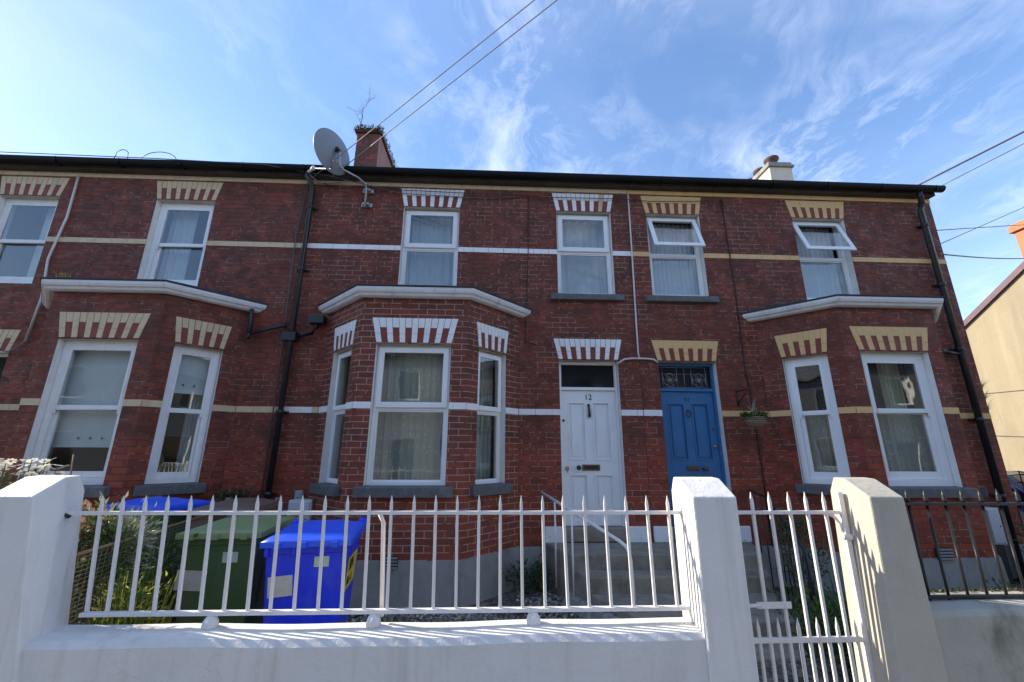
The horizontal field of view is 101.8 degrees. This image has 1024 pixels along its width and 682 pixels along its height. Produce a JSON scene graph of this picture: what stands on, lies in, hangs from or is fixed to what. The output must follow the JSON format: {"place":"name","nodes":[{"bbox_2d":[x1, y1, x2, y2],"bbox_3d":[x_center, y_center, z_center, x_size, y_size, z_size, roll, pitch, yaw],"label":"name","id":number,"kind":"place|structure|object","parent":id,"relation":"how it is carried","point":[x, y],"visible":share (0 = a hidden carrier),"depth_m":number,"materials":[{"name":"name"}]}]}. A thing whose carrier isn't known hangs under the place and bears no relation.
{"place":"outdoors","nodes":[
{"label":"outdoors","id":0,"kind":"place"},
{"bbox_2d":[82,564,184,624],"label":"ornamental grass","id":1,"kind":"object","parent":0,"point":[123,603],"depth_m":2.49,"materials":[{"name":"green plant"}]},
{"bbox_2d":[347,586,582,622],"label":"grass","id":2,"kind":"structure","parent":0,"point":[470,617],"depth_m":4.30,"materials":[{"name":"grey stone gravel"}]},
{"bbox_2d":[0,0,1023,319],"label":"sky","id":3,"kind":"structure","parent":0,"point":[858,91],"materials":[{"name":"blue"}]},
{"bbox_2d":[69,583,1021,681],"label":"garden ground","id":4,"kind":"structure","parent":0,"point":[510,597],"depth_m":4.28,"materials":[{"name":"grey concrete"}]},
{"bbox_2d":[0,458,65,487],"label":"daisy plant","id":5,"kind":"object","parent":4,"relation":"on","point":[35,468],"visible":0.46,"depth_m":2.58,"materials":[{"name":"white plant"}]},
{"bbox_2d":[69,499,131,624],"bbox_3d":[-2.913,1.732,2.719,0.404,1.330,0.425,1,-15,-2],"label":"hydrangea bush","id":6,"kind":"object","parent":4,"relation":"on","point":[88,504],"visible":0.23,"depth_m":2.78,"materials":[{"name":"plant"}]},
{"bbox_2d":[70,454,74,474],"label":"dry stalk","id":7,"kind":"object","parent":6,"relation":"on","point":[72,464],"visible":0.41,"depth_m":2.75,"materials":[{"name":"brown plant"}]},
{"bbox_2d":[68,500,147,624],"bbox_3d":[-2.809,1.729,2.698,0.594,1.327,0.514,13,-19,-39],"label":"leafy shrub","id":8,"kind":"object","parent":4,"relation":"on","point":[111,534],"visible":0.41,"depth_m":2.77,"materials":[{"name":"green plant"}]},
{"bbox_2d":[72,491,167,624],"bbox_3d":[-2.908,1.748,2.870,0.769,1.377,0.656,1,-15,-2],"label":"leafy shrub","id":9,"kind":"object","parent":4,"relation":"on","point":[137,521],"visible":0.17,"depth_m":2.97,"materials":[{"name":"green plant"}]},
{"bbox_2d":[69,515,198,624],"bbox_3d":[-2.911,1.972,3.208,1.168,1.199,1.351,-3,-15,12],"label":"dark shrub","id":10,"kind":"object","parent":4,"relation":"on","point":[164,568],"visible":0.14,"depth_m":3.27,"materials":[{"name":"green plant"}]},
{"bbox_2d":[68,515,208,624],"bbox_3d":[-2.790,2.009,3.237,0.022,1.061,2.024,4,-15,-12],"label":"panel","id":11,"kind":"object","parent":4,"relation":"on","point":[102,547],"visible":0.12,"depth_m":2.88,"materials":[{"name":"metal"}]},
{"bbox_2d":[82,495,216,624],"bbox_3d":[-3.686,2.209,4.217,0.831,1.166,0.608,-2,-15,9],"label":"wheelie bin","id":12,"kind":"object","parent":4,"relation":"on","point":[178,504],"visible":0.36,"depth_m":4.14,"materials":[{"name":"blue plastic"}]},
{"bbox_2d":[0,127,393,611],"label":"terraced house","id":13,"kind":"structure","parent":4,"relation":"on","point":[219,302],"depth_m":5.89,"materials":[{"name":"red brick"}]},
{"bbox_2d":[0,199,58,283],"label":"window","id":14,"kind":"structure","parent":13,"relation":"in","point":[10,204],"depth_m":6.34,"materials":[{"name":"white paint"}]},
{"bbox_2d":[0,176,79,353],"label":"wall cable","id":15,"kind":"object","parent":13,"relation":"attached to","point":[48,259],"depth_m":6.09,"materials":[{"name":"plastic"}]},
{"bbox_2d":[26,207,55,276],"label":"net curtain","id":16,"kind":"object","parent":13,"relation":"hanging from","point":[38,250],"visible":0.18,"depth_m":6.48,"materials":[{"name":"white fabric"}]},
{"bbox_2d":[0,341,137,497],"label":"window","id":17,"kind":"structure","parent":13,"relation":"in","point":[92,481],"depth_m":5.02,"materials":[{"name":"white paint"}]},
{"bbox_2d":[51,350,130,446],"bbox_3d":[-5.136,0.670,5.185,0.900,1.270,0.018,1,-15,-2],"label":"roller blind","id":18,"kind":"object","parent":13,"relation":"attached to","point":[96,377],"visible":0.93,"depth_m":5.18,"materials":[{"name":"white fabric"}]},
{"bbox_2d":[132,346,220,496],"bbox_3d":[-4.169,0.980,5.300,0.225,1.830,0.690,-13,-20,40],"label":"window","id":19,"kind":"structure","parent":13,"relation":"in","point":[156,483],"depth_m":5.26,"materials":[{"name":"white paint"}]},
{"bbox_2d":[158,211,199,279],"bbox_3d":[-5.275,-1.422,6.560,0.400,1.400,0.028,1,-15,-2],"label":"net curtain","id":20,"kind":"object","parent":13,"relation":"hanging from","point":[174,263],"visible":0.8,"depth_m":6.58,"materials":[{"name":"white fabric"}]},
{"bbox_2d":[143,203,214,285],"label":"window","id":21,"kind":"structure","parent":13,"relation":"in","point":[155,253],"depth_m":6.38,"materials":[{"name":"white plastic"}]},
{"bbox_2d":[174,394,202,471],"bbox_3d":[-4.292,1.267,5.545,0.058,1.130,0.180,-13,-20,40],"label":"curtain","id":22,"kind":"object","parent":13,"relation":"hanging from","point":[186,440],"visible":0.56,"depth_m":5.53,"materials":[{"name":"white fabric"}]},
{"bbox_2d":[174,354,210,394],"bbox_3d":[-4.287,0.418,5.562,0.019,0.580,0.480,-13,-20,40],"label":"roller blind","id":23,"kind":"object","parent":13,"relation":"attached to","point":[192,374],"visible":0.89,"depth_m":5.57,"materials":[{"name":"white fabric"}]},
{"bbox_2d":[0,151,521,197],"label":"eaves cable","id":24,"kind":"object","parent":13,"relation":"attached to","point":[256,164],"visible":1,"depth_m":6.37,"materials":[{"name":"black rubber"}]},
{"bbox_2d":[260,182,307,497],"bbox_3d":[-3.272,0.058,5.905,0.089,5.301,0.036,1,-15,-2],"label":"drainpipe","id":25,"kind":"object","parent":13,"relation":"attached to","point":[282,345],"depth_m":5.88,"materials":[{"name":"black plastic"}]},
{"bbox_2d":[348,86,377,125],"bbox_3d":[-3.542,-5.410,9.716,0.647,1.189,0.511,-12,-20,40],"label":"bare sapling","id":26,"kind":"object","parent":13,"relation":"on","point":[364,107],"visible":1,"depth_m":9.75,"materials":[{"name":"brown plant"}]},
{"bbox_2d":[354,124,396,166],"bbox_3d":[-3.292,-4.644,10.309,0.733,0.257,1.847,1,-15,-2],"label":"chimney moss","id":27,"kind":"object","parent":13,"relation":"on","point":[378,127],"visible":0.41,"depth_m":9.49,"materials":[{"name":"green plant"}]},
{"bbox_2d":[208,485,254,500],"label":"ivy plant","id":28,"kind":"object","parent":4,"relation":"on","point":[223,494],"visible":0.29,"depth_m":5.11,"materials":[{"name":"green plant"}]},
{"bbox_2d":[186,497,279,528],"bbox_3d":[-2.952,2.269,4.369,0.608,1.136,0.831,2,-15,-7],"label":"wheelie bin","id":29,"kind":"object","parent":4,"relation":"on","point":[243,504],"visible":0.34,"depth_m":4.30,"materials":[{"name":"brown plastic"}]},
{"bbox_2d":[173,515,297,623],"bbox_3d":[-2.278,2.037,3.420,0.608,1.091,0.831,2,-15,-6],"label":"wheelie bin","id":30,"kind":"object","parent":4,"relation":"on","point":[217,564],"visible":0.54,"depth_m":3.17,"materials":[{"name":"green plastic"}]},
{"bbox_2d":[259,518,366,623],"bbox_3d":[-1.533,1.989,3.208,0.608,1.081,0.831,3,-15,-10],"label":"wheelie bin","id":31,"kind":"object","parent":4,"relation":"on","point":[309,568],"visible":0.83,"depth_m":2.96,"materials":[{"name":"blue plastic"}]},
{"bbox_2d":[18,617,708,681],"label":"garden wall","id":32,"kind":"structure","parent":4,"relation":"on","point":[669,649],"depth_m":2.10,"materials":[{"name":"white paint"}]},
{"bbox_2d":[64,495,690,629],"bbox_3d":[-0.760,1.223,2.342,3.544,0.670,0.096,1,-15,-2],"label":"railing","id":33,"kind":"object","parent":32,"relation":"on","point":[211,621],"visible":1,"depth_m":2.32,"materials":[{"name":"white metal"}]},
{"bbox_2d":[245,164,652,607],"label":"terraced house","id":34,"kind":"structure","parent":4,"relation":"on","point":[565,411],"depth_m":5.80,"materials":[{"name":"red brick"}]},
{"bbox_2d":[294,490,303,498],"bbox_3d":[-2.770,2.031,5.402,0.100,0.165,0.076,1,-15,-2],"label":"meter box","id":35,"kind":"object","parent":34,"relation":"attached to","point":[299,494],"visible":0.61,"depth_m":5.39,"materials":[{"name":"grey plastic"}]},
{"bbox_2d":[287,499,313,521],"bbox_3d":[-2.673,2.248,5.276,0.290,0.450,0.216,1,-15,-2],"label":"meter box","id":36,"kind":"object","parent":34,"relation":"attached to","point":[293,504],"visible":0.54,"depth_m":5.22,"materials":[{"name":"grey plastic"}]},
{"bbox_2d":[309,350,351,496],"bbox_3d":[-2.248,1.010,5.380,0.690,1.830,0.225,-13,-20,41],"label":"window","id":37,"kind":"structure","parent":34,"relation":"in","point":[330,487],"depth_m":5.48,"materials":[{"name":"white plastic"}]},
{"bbox_2d":[307,128,373,207],"bbox_3d":[-2.605,-2.632,6.438,0.965,1.061,0.572,9,-17,-30],"label":"satellite dish","id":38,"kind":"object","parent":34,"relation":"attached to","point":[329,146],"visible":0.97,"depth_m":6.24,"materials":[{"name":"metal"}]},
{"bbox_2d":[337,360,350,478],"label":"net curtain","id":39,"kind":"object","parent":34,"relation":"hanging from","point":[342,434],"visible":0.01,"depth_m":5.61,"materials":[{"name":"white fabric"}]},
{"bbox_2d":[352,346,452,497],"bbox_3d":[-1.259,0.941,5.120,1.140,1.840,0.230,1,-15,-2],"label":"window","id":40,"kind":"structure","parent":34,"relation":"in","point":[373,488],"depth_m":5.12,"materials":[{"name":"white plastic"}]},
{"bbox_2d":[373,353,443,479],"bbox_3d":[-1.268,0.929,5.330,0.920,1.700,0.042,1,-15,-2],"label":"net curtain","id":41,"kind":"object","parent":34,"relation":"hanging from","point":[408,445],"visible":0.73,"depth_m":5.29,"materials":[{"name":"white fabric"}]},
{"bbox_2d":[313,0,534,176],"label":"overhead wire","id":42,"kind":"object","parent":34,"relation":"attached to","point":[435,79],"visible":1,"depth_m":5.03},
{"bbox_2d":[405,217,453,285],"bbox_3d":[-1.289,-1.358,6.726,0.860,1.400,0.054,1,-15,-2],"label":"net curtain","id":43,"kind":"object","parent":34,"relation":"hanging from","point":[424,268],"visible":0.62,"depth_m":6.72,"materials":[{"name":"fabric"}]},
{"bbox_2d":[400,210,459,285],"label":"window","id":44,"kind":"structure","parent":34,"relation":"in","point":[407,247],"depth_m":6.54,"materials":[{"name":"white plastic"}]},
{"bbox_2d":[333,0,556,175],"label":"overhead wire","id":45,"kind":"object","parent":34,"relation":"attached to","point":[457,78],"visible":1,"depth_m":5.03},
{"bbox_2d":[475,357,492,478],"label":"net curtain","id":46,"kind":"object","parent":34,"relation":"hanging from","point":[483,447],"visible":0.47,"depth_m":5.66,"materials":[{"name":"white fabric"}]},
{"bbox_2d":[470,351,512,496],"bbox_3d":[-0.298,1.042,5.461,0.225,1.830,0.690,-13,-20,40],"label":"window","id":47,"kind":"structure","parent":34,"relation":"in","point":[483,487],"depth_m":5.50,"materials":[{"name":"white plastic"}]},
{"bbox_2d":[319,181,709,201],"bbox_3d":[0.059,-2.410,6.713,6.402,0.211,0.026,1,-15,-2],"label":"eaves cable","id":48,"kind":"object","parent":34,"relation":"attached to","point":[527,196],"visible":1,"depth_m":6.71,"materials":[{"name":"black rubber"}]},
{"bbox_2d":[525,197,536,344],"bbox_3d":[0.285,-1.140,6.416,0.177,2.486,0.011,1,-15,-2],"label":"wall cable","id":49,"kind":"object","parent":34,"relation":"attached to","point":[527,268],"depth_m":6.41,"materials":[{"name":"black plastic"}]},
{"bbox_2d":[561,222,607,293],"bbox_3d":[1.133,-1.319,6.827,0.860,1.400,0.054,1,-15,-2],"label":"net curtain","id":50,"kind":"object","parent":34,"relation":"hanging from","point":[583,274],"visible":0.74,"depth_m":6.81,"materials":[{"name":"fabric"}]},
{"bbox_2d":[550,215,624,301],"bbox_3d":[1.144,-1.336,6.570,1.120,1.530,0.235,1,-15,-2],"label":"window","id":51,"kind":"structure","parent":34,"relation":"in","point":[561,251],"depth_m":6.62,"materials":[{"name":"white plastic"}]},
{"bbox_2d":[562,391,621,525],"bbox_3d":[1.107,1.610,5.845,0.786,1.827,0.114,1,-15,-2],"label":"front door","id":52,"kind":"structure","parent":34,"relation":"in","point":[590,448],"depth_m":5.87,"materials":[{"name":"white paint"}]},
{"bbox_2d":[502,553,554,595],"bbox_3d":[0.184,2.856,4.998,0.707,0.509,0.656,1,-15,-2],"label":"creeping weed","id":53,"kind":"object","parent":4,"relation":"on","point":[534,575],"visible":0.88,"depth_m":4.99,"materials":[{"name":"green plant"}]},
{"bbox_2d":[545,542,810,662],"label":"entrance steps","id":54,"kind":"structure","parent":4,"relation":"on","point":[620,580],"depth_m":4.54,"materials":[{"name":"concrete"}]},
{"bbox_2d":[540,491,636,612],"bbox_3d":[0.742,2.323,4.701,0.130,1.063,1.631,8,-17,-28],"label":"handrail","id":55,"kind":"object","parent":54,"relation":"on","point":[610,535],"visible":0.7,"depth_m":4.65,"materials":[{"name":"white metal"}]},
{"bbox_2d":[748,489,821,632],"bbox_3d":[3.069,2.353,4.737,0.110,1.126,1.685,-3,-15,13],"label":"handrail","id":56,"kind":"object","parent":4,"relation":"on","point":[808,571],"visible":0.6,"depth_m":4.56,"materials":[{"name":"metal"}]},
{"bbox_2d":[763,507,830,619],"bbox_3d":[3.006,2.329,4.397,0.518,1.102,0.940,1,-15,-2],"label":"climbing plant","id":57,"kind":"object","parent":4,"relation":"on","point":[803,530],"visible":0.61,"depth_m":4.41,"materials":[{"name":"green plant"}]},
{"bbox_2d":[768,533,841,629],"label":"bare branches","id":58,"kind":"object","parent":4,"relation":"on","point":[804,568],"visible":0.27,"depth_m":4.30,"materials":[{"name":"green plant"}]},
{"bbox_2d":[766,573,855,666],"bbox_3d":[2.909,2.518,3.540,1.038,0.951,1.395,1,-15,-2],"label":"creeping weed","id":59,"kind":"object","parent":4,"relation":"on","point":[830,610],"visible":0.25,"depth_m":3.71,"materials":[{"name":"green plant"}]},
{"bbox_2d":[627,155,1023,592],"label":"terraced house","id":60,"kind":"structure","parent":4,"relation":"on","point":[895,302],"depth_m":6.07,"materials":[{"name":"red brick"}]},
{"bbox_2d":[617,193,657,363],"bbox_3d":[1.850,-1.034,6.450,0.616,2.858,0.030,1,-15,-2],"label":"wall cable","id":61,"kind":"object","parent":60,"relation":"attached to","point":[631,358],"depth_m":6.32,"materials":[{"name":"plastic"}]},
{"bbox_2d":[648,224,697,294],"bbox_3d":[2.597,-1.296,6.887,0.860,1.400,0.066,1,-15,-2],"label":"net curtain","id":62,"kind":"object","parent":60,"relation":"hanging from","point":[674,277],"visible":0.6,"depth_m":6.88,"materials":[{"name":"white fabric"}]},
{"bbox_2d":[645,217,719,303],"bbox_3d":[2.610,-1.324,6.585,1.120,1.530,0.330,1,-15,-2],"label":"window","id":63,"kind":"structure","parent":60,"relation":"in","point":[696,235],"depth_m":6.60,"materials":[{"name":"white plastic"}]},
{"bbox_2d":[661,392,722,524],"bbox_3d":[2.573,1.634,5.906,0.786,1.827,0.114,1,-15,-2],"label":"front door","id":64,"kind":"structure","parent":60,"relation":"in","point":[690,432],"depth_m":6.00,"materials":[{"name":"blue paint"}]},
{"bbox_2d":[736,387,750,405],"bbox_3d":[3.277,0.784,5.865,0.016,0.220,0.357,1,-15,-2],"label":"basket bracket","id":65,"kind":"object","parent":60,"relation":"attached to","point":[738,401],"visible":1,"depth_m":5.96,"materials":[{"name":"black metal"}]},
{"bbox_2d":[739,389,768,426],"bbox_3d":[3.277,0.913,5.669,0.362,0.511,0.365,1,-15,-2],"label":"hanging basket","id":66,"kind":"object","parent":65,"relation":"hanging from","point":[759,418],"visible":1,"depth_m":5.56,"materials":[{"name":"metal"}]},
{"bbox_2d":[721,199,772,546],"bbox_3d":[3.465,0.197,6.202,0.063,5.250,0.017,1,-15,-2],"label":"wall cable","id":67,"kind":"object","parent":60,"relation":"attached to","point":[745,368],"depth_m":6.17,"materials":[{"name":"black plastic"}]},
{"bbox_2d":[784,355,850,494],"bbox_3d":[4.130,1.113,5.646,0.690,1.830,0.225,-13,-20,41],"label":"window","id":68,"kind":"structure","parent":60,"relation":"in","point":[818,483],"depth_m":5.66,"materials":[{"name":"white plastic"}]},
{"bbox_2d":[794,228,841,297],"bbox_3d":[5.040,-1.256,6.989,0.860,1.400,0.066,1,-15,-2],"label":"net curtain","id":69,"kind":"object","parent":60,"relation":"hanging from","point":[821,279],"visible":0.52,"depth_m":6.98,"materials":[{"name":"white fabric"}]},
{"bbox_2d":[805,415,837,471],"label":"net curtain","id":70,"kind":"object","parent":60,"relation":"hanging from","point":[821,445],"visible":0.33,"depth_m":5.72,"materials":[{"name":"white fabric"}]},
{"bbox_2d":[792,221,856,299],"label":"window","id":71,"kind":"structure","parent":60,"relation":"in","point":[838,231],"depth_m":6.80,"materials":[{"name":"white plastic"}]},
{"bbox_2d":[876,363,907,408],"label":"curtain","id":72,"kind":"object","parent":60,"relation":"hanging from","point":[891,386],"visible":0.38,"depth_m":5.87,"materials":[{"name":"beige fabric"}]},
{"bbox_2d":[877,414,934,471],"bbox_3d":[5.109,1.389,5.500,0.920,0.960,0.042,1,-15,-2],"label":"net curtain","id":73,"kind":"object","parent":60,"relation":"hanging from","point":[905,443],"visible":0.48,"depth_m":5.51,"materials":[{"name":"white fabric"}]},
{"bbox_2d":[860,353,976,497],"bbox_3d":[5.119,1.043,5.385,1.140,1.840,0.230,1,-15,-2],"label":"window","id":74,"kind":"structure","parent":60,"relation":"in","point":[914,482],"depth_m":5.38,"materials":[{"name":"white plastic"}]},
{"bbox_2d":[917,131,1023,184],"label":"overhead wire","id":75,"kind":"object","parent":60,"relation":"attached to","point":[998,144],"visible":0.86,"depth_m":6.43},
{"bbox_2d":[941,207,1023,243],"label":"overhead wire","id":76,"kind":"object","parent":60,"relation":"attached to","point":[981,225],"visible":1,"depth_m":7.64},
{"bbox_2d":[943,143,1023,184],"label":"overhead wire","id":77,"kind":"object","parent":60,"relation":"attached to","point":[983,164],"visible":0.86,"depth_m":6.61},
{"bbox_2d":[979,485,988,496],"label":"window","id":78,"kind":"structure","parent":60,"relation":"in","point":[983,490],"depth_m":5.21,"materials":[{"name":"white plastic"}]},
{"bbox_2d":[981,379,991,408],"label":"wall weed","id":79,"kind":"object","parent":60,"relation":"attached to","point":[986,392],"depth_m":6.25,"materials":[{"name":"green plant"}]},
{"bbox_2d":[985,506,1007,544],"bbox_3d":[6.491,2.502,5.650,0.200,0.460,0.176,1,-15,-2],"label":"meter box","id":80,"kind":"object","parent":60,"relation":"attached to","point":[996,526],"visible":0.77,"depth_m":5.57,"materials":[{"name":"white plastic"}]},
{"bbox_2d":[793,586,858,681],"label":"creeping weed","id":81,"kind":"object","parent":4,"relation":"on","point":[818,617],"visible":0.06,"depth_m":3.22,"materials":[{"name":"green plant"}]},
{"bbox_2d":[929,591,1023,681],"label":"garden wall","id":82,"kind":"structure","parent":4,"relation":"on","point":[981,640],"depth_m":2.26,"materials":[{"name":"white paint"}]},
{"bbox_2d":[904,488,1023,600],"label":"railing","id":83,"kind":"object","parent":82,"relation":"on","point":[964,504],"visible":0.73,"depth_m":2.50,"materials":[{"name":"black metal"}]},
{"bbox_2d":[930,587,1022,592],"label":"wall moss","id":84,"kind":"object","parent":82,"relation":"on","point":[974,589],"depth_m":2.52,"materials":[{"name":"green plant"}]},
{"bbox_2d":[1017,471,1023,489],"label":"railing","id":85,"kind":"object","parent":82,"relation":"attached to","point":[1022,482],"visible":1,"depth_m":5.84,"materials":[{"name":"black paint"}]},
{"bbox_2d":[982,576,1011,590],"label":"garden weed","id":86,"kind":"object","parent":4,"relation":"on","point":[993,580],"visible":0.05,"depth_m":4.61,"materials":[{"name":"green plant"}]},
{"bbox_2d":[1003,523,1023,567],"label":"garden shrub","id":87,"kind":"object","parent":4,"relation":"on","point":[1019,526],"visible":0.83,"depth_m":5.25,"materials":[{"name":"green plant"}]},
{"bbox_2d":[348,598,855,678],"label":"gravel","id":88,"kind":"structure","parent":0,"point":[796,617],"depth_m":4.22,"materials":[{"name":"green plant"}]},
{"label":"pavement","id":89,"kind":"structure","parent":0,"visible":0},
{"bbox_2d":[0,475,83,681],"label":"wall pillar","id":90,"kind":"structure","parent":89,"relation":"on","point":[39,534],"depth_m":2.16,"materials":[{"name":"white paint"}]},
{"bbox_2d":[672,477,758,681],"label":"gate pillar","id":91,"kind":"structure","parent":89,"relation":"on","point":[713,585],"depth_m":2.25,"materials":[{"name":"white paint"}]},
{"bbox_2d":[831,477,948,681],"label":"gate pillar","id":92,"kind":"structure","parent":89,"relation":"on","point":[903,639],"depth_m":2.29,"materials":[{"name":"beige concrete"}]},
{"bbox_2d":[738,492,875,681],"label":"gate","id":93,"kind":"structure","parent":92,"relation":"attached to","point":[847,537],"depth_m":2.35,"materials":[{"name":"white metal"}]},
{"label":"lane","id":94,"kind":"structure","parent":0,"visible":0},
{"bbox_2d":[963,219,1023,470],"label":"gable house","id":95,"kind":"structure","parent":94,"relation":"on","point":[993,321],"depth_m":11.40,"materials":[{"name":"cream painted plaster"},{"name":"slate"}]},
{"bbox_2d":[937,224,1023,230],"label":"overhead wire","id":96,"kind":"object","parent":95,"relation":"attached to","point":[976,227],"visible":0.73,"depth_m":8.91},
{"bbox_2d":[944,254,1023,258],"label":"overhead wire","id":97,"kind":"object","parent":95,"relation":"attached to","point":[980,257],"visible":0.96,"depth_m":8.27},
{"bbox_2d":[1006,471,1023,530],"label":"parked car","id":98,"kind":"object","parent":94,"relation":"on","point":[1014,477],"visible":0.03,"depth_m":8.07,"materials":[{"name":"blue paint"}]}
]}

